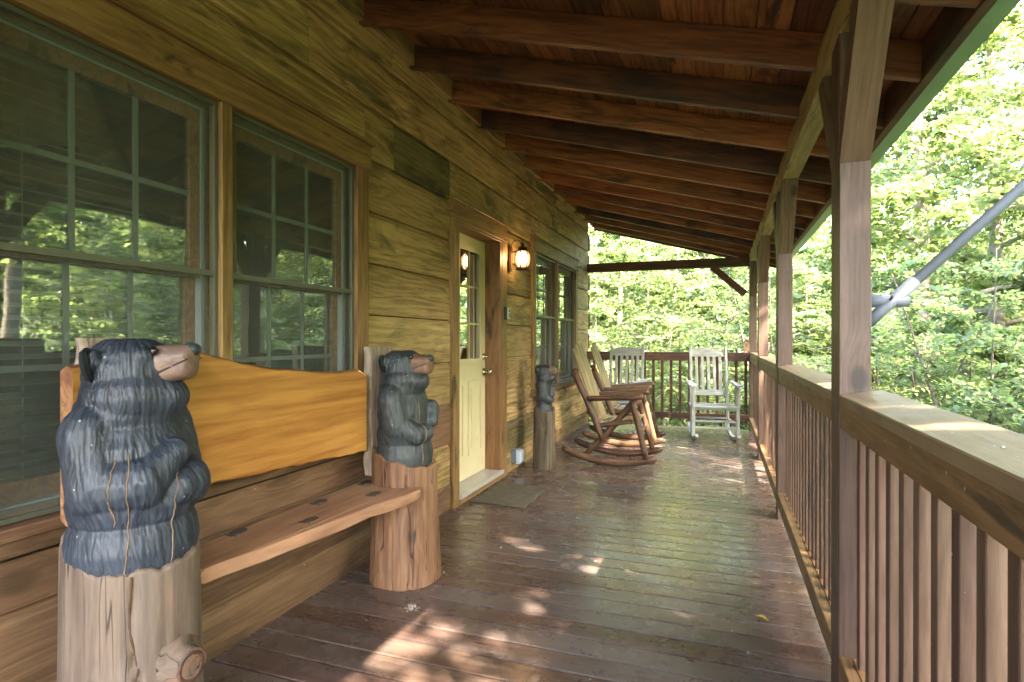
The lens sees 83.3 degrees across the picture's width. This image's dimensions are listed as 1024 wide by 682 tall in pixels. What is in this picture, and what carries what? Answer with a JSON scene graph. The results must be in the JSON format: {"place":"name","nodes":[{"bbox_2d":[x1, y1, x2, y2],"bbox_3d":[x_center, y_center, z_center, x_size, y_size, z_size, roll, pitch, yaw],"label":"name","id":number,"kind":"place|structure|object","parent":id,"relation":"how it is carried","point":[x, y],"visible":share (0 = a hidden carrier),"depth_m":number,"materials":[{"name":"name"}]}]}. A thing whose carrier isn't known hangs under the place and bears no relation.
{"place":"outdoors","nodes":[
{"label":"outdoors","id":0,"kind":"place"},
{"bbox_2d":[203,422,830,681],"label":"porch deck","id":1,"kind":"structure","parent":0,"point":[537,597],"depth_m":2.68,"materials":[{"name":"brown wood"}]},
{"bbox_2d":[56,338,440,681],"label":"bear bench","id":2,"kind":"object","parent":1,"relation":"on","point":[155,439],"visible":1,"depth_m":1.59,"materials":[{"name":"brown wood"}]},
{"bbox_2d":[469,483,547,508],"bbox_3d":[-0.016,1.182,4.447,0.450,0.015,0.612,0,0,20],"label":"doormat","id":3,"kind":"object","parent":1,"relation":"on","point":[515,495],"visible":1,"depth_m":4.39,"materials":[{"name":"grey fabric"}]},
{"bbox_2d":[533,364,557,470],"bbox_3d":[0.302,0.704,5.389,0.223,0.968,0.218,0,0,-20],"label":"bear statue","id":4,"kind":"object","parent":1,"relation":"on","point":[544,456],"visible":1,"depth_m":5.31,"materials":[{"name":"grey wood"}]},
{"bbox_2d":[562,343,662,466],"bbox_3d":[0.999,0.604,5.701,0.913,1.160,0.623,0,0,20],"label":"log rocking chair","id":5,"kind":"object","parent":1,"relation":"on","point":[593,397],"visible":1,"depth_m":5.54,"materials":[{"name":"brown wood"}]},
{"bbox_2d":[210,369,1017,677],"bbox_3d":[0.796,0.674,4.116,2.264,1.034,7.300,0,0,20],"label":"debris","id":6,"kind":"object","parent":1,"relation":"on","point":[618,564],"visible":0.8,"depth_m":2.58,"materials":[{"name":"beige plant"}]},
{"bbox_2d":[595,345,647,433],"bbox_3d":[1.421,0.622,7.473,0.618,1.124,0.834,0,0,23],"label":"white rocking chair","id":7,"kind":"object","parent":1,"relation":"on","point":[632,352],"visible":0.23,"depth_m":7.76,"materials":[{"name":"paint"}]},
{"bbox_2d":[582,343,665,446],"bbox_3d":[1.303,0.602,6.674,0.913,1.160,0.623,0,0,17],"label":"log rocking chair","id":8,"kind":"object","parent":1,"relation":"on","point":[602,381],"visible":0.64,"depth_m":6.52,"materials":[{"name":"brown wood"}]},
{"bbox_2d":[336,0,1020,681],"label":"porch roof","id":9,"kind":"structure","parent":1,"relation":"on","point":[758,138],"depth_m":2.97,"materials":[{"name":"brown wood"}]},
{"bbox_2d":[587,351,748,422],"bbox_3d":[2.107,0.616,7.954,2.157,0.932,0.130,0,0,20],"label":"end railing","id":10,"kind":"object","parent":9,"relation":"attached to","point":[680,357],"visible":0.48,"depth_m":7.86,"materials":[{"name":"brown wood"}]},
{"bbox_2d":[742,339,749,350],"bbox_3d":[3.033,0.056,7.474,0.098,0.155,0.100,0,0,20],"label":"birdhouse","id":11,"kind":"object","parent":9,"relation":"attached to","point":[746,344],"visible":1,"depth_m":7.43,"materials":[{"name":"brown wood"}]},
{"bbox_2d":[749,352,1023,681],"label":"side railing","id":12,"kind":"object","parent":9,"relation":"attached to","point":[940,553],"visible":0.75,"depth_m":1.27,"materials":[{"name":"brown wood"}]},
{"bbox_2d":[871,178,1023,326],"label":"flagpole","id":13,"kind":"object","parent":9,"relation":"attached to","point":[899,296],"visible":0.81,"depth_m":1.82,"materials":[{"name":"metal"}]},
{"bbox_2d":[686,346,743,439],"bbox_3d":[2.447,0.623,7.040,0.618,1.124,0.834,0,0,11],"label":"white rocking chair","id":14,"kind":"object","parent":1,"relation":"on","point":[727,406],"visible":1,"depth_m":7.24,"materials":[{"name":"paint"}]},
{"bbox_2d":[756,615,768,621],"bbox_3d":[1.070,1.184,2.466,0.024,0.015,0.060,0,0,-34],"label":"fallen leaf","id":15,"kind":"object","parent":1,"relation":"on","point":[763,617],"visible":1,"depth_m":2.46,"materials":[{"name":"yellow plant"}]},
{"bbox_2d":[588,0,1023,281],"label":"sky","id":16,"kind":"structure","parent":0,"point":[1008,76],"materials":[{"name":"white"}]},
{"bbox_2d":[605,282,1023,428],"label":"ground","id":17,"kind":"structure","parent":0,"point":[686,408],"depth_m":17.84,"materials":[{"name":"green plant"}]},
{"bbox_2d":[0,0,589,681],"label":"log cabin","id":18,"kind":"object","parent":17,"relation":"on","point":[314,184],"visible":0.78,"depth_m":2.58,"materials":[{"name":"brown wood"}]},
{"bbox_2d":[0,0,217,525],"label":"window","id":19,"kind":"structure","parent":18,"relation":"in","point":[131,141],"depth_m":1.91,"materials":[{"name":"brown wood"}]},
{"bbox_2d":[232,109,353,371],"bbox_3d":[-1.025,-0.210,2.647,0.134,1.403,0.811,0,0,20],"label":"window","id":20,"kind":"structure","parent":18,"relation":"in","point":[289,196],"depth_m":2.64,"materials":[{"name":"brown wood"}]},
{"bbox_2d":[460,233,492,481],"bbox_3d":[-0.351,0.128,4.603,0.125,1.953,0.814,0,0,20],"label":"door","id":21,"kind":"structure","parent":18,"relation":"in","point":[472,251],"depth_m":4.74,"materials":[{"name":"paint"}]},
{"bbox_2d":[504,307,509,319],"bbox_3d":[-0.041,-0.241,5.043,0.038,0.110,0.068,0,0,20],"label":"keypad","id":22,"kind":"object","parent":18,"relation":"attached to","point":[506,313],"visible":1,"depth_m":5.02,"materials":[{"name":"black plastic"}]},
{"bbox_2d":[511,448,523,463],"bbox_3d":[0.052,1.058,5.298,0.100,0.132,0.090,0,0,20],"label":"outlet box","id":23,"kind":"object","parent":18,"relation":"attached to","point":[517,455],"visible":1,"depth_m":5.27,"materials":[{"name":"white plastic"}]},
{"bbox_2d":[508,239,530,271],"bbox_3d":[0.064,-0.774,5.185,0.195,0.284,0.148,0,0,20],"label":"wall lantern","id":24,"kind":"object","parent":18,"relation":"attached to","point":[522,256],"depth_m":5.15,"materials":[{"name":"white glass"}]},
{"bbox_2d":[536,253,555,382],"bbox_3d":[0.309,-0.218,6.343,0.134,1.403,0.823,0,0,20],"label":"window","id":25,"kind":"structure","parent":18,"relation":"in","point":[544,317],"depth_m":6.51,"materials":[{"name":"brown wood"}]},
{"bbox_2d":[559,264,573,380],"bbox_3d":[0.611,-0.220,7.180,0.134,1.403,0.848,0,0,20],"label":"window","id":26,"kind":"structure","parent":18,"relation":"in","point":[565,319],"depth_m":7.37,"materials":[{"name":"brown wood"}]},
{"bbox_2d":[586,324,608,350],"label":"sapling","id":27,"kind":"object","parent":17,"relation":"on","point":[595,340],"depth_m":12.03,"materials":[{"name":"green plant"}]},
{"bbox_2d":[589,332,628,420],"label":"sapling","id":28,"kind":"object","parent":17,"relation":"on","point":[600,342],"visible":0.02,"depth_m":13.13,"materials":[{"name":"green plant"}]},
{"bbox_2d":[588,294,649,379],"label":"leafy tree","id":29,"kind":"object","parent":17,"relation":"on","point":[607,338],"depth_m":14.68,"materials":[{"name":"green plant"}]},
{"bbox_2d":[587,234,652,382],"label":"sapling","id":30,"kind":"object","parent":17,"relation":"on","point":[600,308],"visible":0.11,"depth_m":11.37,"materials":[{"name":"green plant"}]},
{"bbox_2d":[587,227,677,376],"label":"sapling","id":31,"kind":"object","parent":17,"relation":"on","point":[599,290],"visible":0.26,"depth_m":14.24,"materials":[{"name":"green plant"}]},
{"bbox_2d":[604,329,665,402],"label":"sapling","id":32,"kind":"object","parent":17,"relation":"on","point":[648,347],"visible":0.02,"depth_m":16.20,"materials":[{"name":"green plant"}]},
{"bbox_2d":[588,224,691,336],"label":"leafy tree","id":33,"kind":"object","parent":17,"relation":"on","point":[616,288],"visible":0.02,"depth_m":20.72,"materials":[{"name":"green plant"}]},
{"bbox_2d":[590,237,724,387],"bbox_3d":[3.412,-0.582,14.076,4.557,5.448,4.602,0,0,-22],"label":"sapling","id":34,"kind":"object","parent":17,"relation":"on","point":[653,290],"visible":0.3,"depth_m":13.91,"materials":[{"name":"green plant"}]},
{"bbox_2d":[588,232,729,374],"bbox_3d":[3.038,-2.624,17.428,6.327,8.484,6.106,0,0,-3],"label":"leafy tree","id":35,"kind":"object","parent":17,"relation":"on","point":[625,254],"visible":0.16,"depth_m":17.20,"materials":[{"name":"green plant"}]},
{"bbox_2d":[590,244,738,335],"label":"leafy tree","id":36,"kind":"object","parent":17,"relation":"on","point":[724,311],"visible":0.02,"depth_m":24.21,"materials":[{"name":"green plant"}]},
{"bbox_2d":[590,242,747,425],"bbox_3d":[3.332,-0.116,11.886,4.111,4.867,4.071,0,0,-1],"label":"sapling","id":37,"kind":"object","parent":17,"relation":"on","point":[660,277],"visible":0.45,"depth_m":11.86,"materials":[{"name":"green plant"}]},
{"bbox_2d":[608,335,757,426],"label":"sapling","id":38,"kind":"object","parent":17,"relation":"on","point":[658,339],"visible":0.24,"depth_m":10.24,"materials":[{"name":"green plant"}]},
{"bbox_2d":[612,238,757,348],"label":"leafy tree","id":39,"kind":"object","parent":17,"relation":"on","point":[735,273],"visible":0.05,"depth_m":18.89,"materials":[{"name":"green plant"}]},
{"bbox_2d":[650,249,757,399],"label":"sapling","id":40,"kind":"object","parent":17,"relation":"on","point":[707,317],"visible":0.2,"depth_m":15.10,"materials":[{"name":"green plant"}]},
{"bbox_2d":[657,289,775,426],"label":"sapling","id":41,"kind":"object","parent":17,"relation":"on","point":[705,295],"visible":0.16,"depth_m":13.77,"materials":[{"name":"green plant"}]},
{"bbox_2d":[646,257,830,429],"bbox_3d":[4.111,0.517,9.749,2.918,4.113,4.082,0,0,-9],"label":"sapling","id":42,"kind":"object","parent":17,"relation":"on","point":[806,361],"visible":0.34,"depth_m":9.47,"materials":[{"name":"green plant"}]},
{"bbox_2d":[666,318,823,429],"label":"sapling","id":43,"kind":"object","parent":17,"relation":"on","point":[737,342],"visible":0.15,"depth_m":11.70,"materials":[{"name":"green plant"}]},
{"bbox_2d":[704,245,830,402],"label":"sapling","id":44,"kind":"object","parent":17,"relation":"on","point":[773,278],"visible":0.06,"depth_m":13.47,"materials":[{"name":"green plant"}]},
{"bbox_2d":[712,227,830,350],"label":"leafy tree","id":45,"kind":"object","parent":17,"relation":"on","point":[739,275],"visible":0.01,"depth_m":30.23,"materials":[{"name":"green plant"}]},
{"bbox_2d":[732,313,818,382],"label":"sapling","id":46,"kind":"object","parent":17,"relation":"on","point":[757,350],"visible":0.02,"depth_m":14.86,"materials":[{"name":"green plant"}]},
{"bbox_2d":[588,156,1023,341],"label":"woods","id":47,"kind":"object","parent":17,"relation":"on","point":[811,243],"visible":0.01,"depth_m":38.16,"materials":[{"name":"green plant"}]},
{"bbox_2d":[589,350,1023,429],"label":"ground cover","id":48,"kind":"object","parent":17,"relation":"on","point":[906,381],"visible":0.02,"depth_m":16.21,"materials":[{"name":"green plant"}]},
{"bbox_2d":[712,238,929,424],"bbox_3d":[5.859,0.350,11.327,3.818,4.520,3.781,0,0,24],"label":"sapling","id":49,"kind":"object","parent":17,"relation":"on","point":[812,280],"visible":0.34,"depth_m":11.06,"materials":[{"name":"green plant"}]},
{"bbox_2d":[747,267,926,391],"bbox_3d":[7.351,0.511,12.404,3.983,4.171,3.296,0,0,-39],"label":"sapling","id":50,"kind":"object","parent":17,"relation":"on","point":[877,282],"visible":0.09,"depth_m":12.21,"materials":[{"name":"green plant"}]},
{"bbox_2d":[812,333,901,385],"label":"sapling","id":51,"kind":"object","parent":17,"relation":"on","point":[872,345],"visible":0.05,"depth_m":14.52,"materials":[{"name":"green plant"}]},
{"bbox_2d":[696,21,1023,402],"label":"leafy tree","id":52,"kind":"object","parent":17,"relation":"on","point":[919,193],"visible":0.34,"depth_m":11.41,"materials":[{"name":"green plant"}]},
{"bbox_2d":[793,250,950,396],"bbox_3d":[7.852,0.038,14.211,3.781,4.520,3.818,0,0,4],"label":"sapling","id":53,"kind":"object","parent":17,"relation":"on","point":[820,265],"visible":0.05,"depth_m":14.05,"materials":[{"name":"green plant"}]},
{"bbox_2d":[747,299,1023,407],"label":"sapling","id":54,"kind":"object","parent":17,"relation":"on","point":[926,326],"visible":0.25,"depth_m":7.90,"materials":[{"name":"green plant"}]},
{"bbox_2d":[810,87,981,310],"bbox_3d":[18.760,-7.498,28.228,9.006,14.418,8.466,0,0,-26],"label":"leafy tree","id":55,"kind":"object","parent":17,"relation":"on","point":[902,209],"visible":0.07,"depth_m":28.12,"materials":[{"name":"green plant"}]},
{"bbox_2d":[826,296,998,408],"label":"sapling","id":56,"kind":"object","parent":17,"relation":"on","point":[926,397],"visible":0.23,"depth_m":10.60,"materials":[{"name":"green plant"}]},
{"bbox_2d":[821,248,1023,433],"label":"sapling","id":57,"kind":"object","parent":17,"relation":"on","point":[1004,273],"visible":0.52,"depth_m":7.38,"materials":[{"name":"green plant"}]},
{"bbox_2d":[871,0,1023,410],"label":"leafy tree","id":58,"kind":"object","parent":17,"relation":"on","point":[1016,93],"visible":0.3,"depth_m":14.33,"materials":[{"name":"green plant"}]},
{"bbox_2d":[872,83,1023,375],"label":"leafy tree","id":59,"kind":"object","parent":17,"relation":"on","point":[979,251],"visible":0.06,"depth_m":18.70,"materials":[{"name":"green plant"}]},
{"bbox_2d":[912,325,1023,431],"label":"sapling","id":60,"kind":"object","parent":17,"relation":"on","point":[1004,331],"visible":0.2,"depth_m":8.84,"materials":[{"name":"green plant"}]},
{"bbox_2d":[965,44,1023,302],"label":"leafy tree","id":61,"kind":"object","parent":17,"relation":"on","point":[1006,262],"visible":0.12,"depth_m":12.45,"materials":[{"name":"green plant"}]},
{"bbox_2d":[973,367,1023,433],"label":"sapling","id":62,"kind":"object","parent":17,"relation":"on","point":[1002,372],"visible":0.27,"depth_m":7.57,"materials":[{"name":"green plant"}]},
{"bbox_2d":[978,273,1023,383],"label":"sapling","id":63,"kind":"object","parent":17,"relation":"on","point":[1000,376],"visible":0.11,"depth_m":11.38,"materials":[{"name":"green plant"}]},
{"bbox_2d":[989,311,1023,377],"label":"sapling","id":64,"kind":"object","parent":17,"relation":"on","point":[996,369],"visible":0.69,"depth_m":5.82,"materials":[{"name":"green plant"}]},
{"bbox_2d":[1002,230,1023,380],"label":"sapling","id":65,"kind":"object","parent":17,"relation":"on","point":[1019,304],"visible":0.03,"depth_m":12.21,"materials":[{"name":"green plant"}]},
{"bbox_2d":[1003,116,1023,246],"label":"leafy tree","id":66,"kind":"object","parent":17,"relation":"on","point":[1016,224],"depth_m":22.97,"materials":[{"name":"green plant"}]},
{"bbox_2d":[1012,413,1023,424],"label":"sapling","id":67,"kind":"object","parent":17,"relation":"on","point":[1017,416],"visible":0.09,"depth_m":5.24,"materials":[{"name":"green plant"}]}
]}

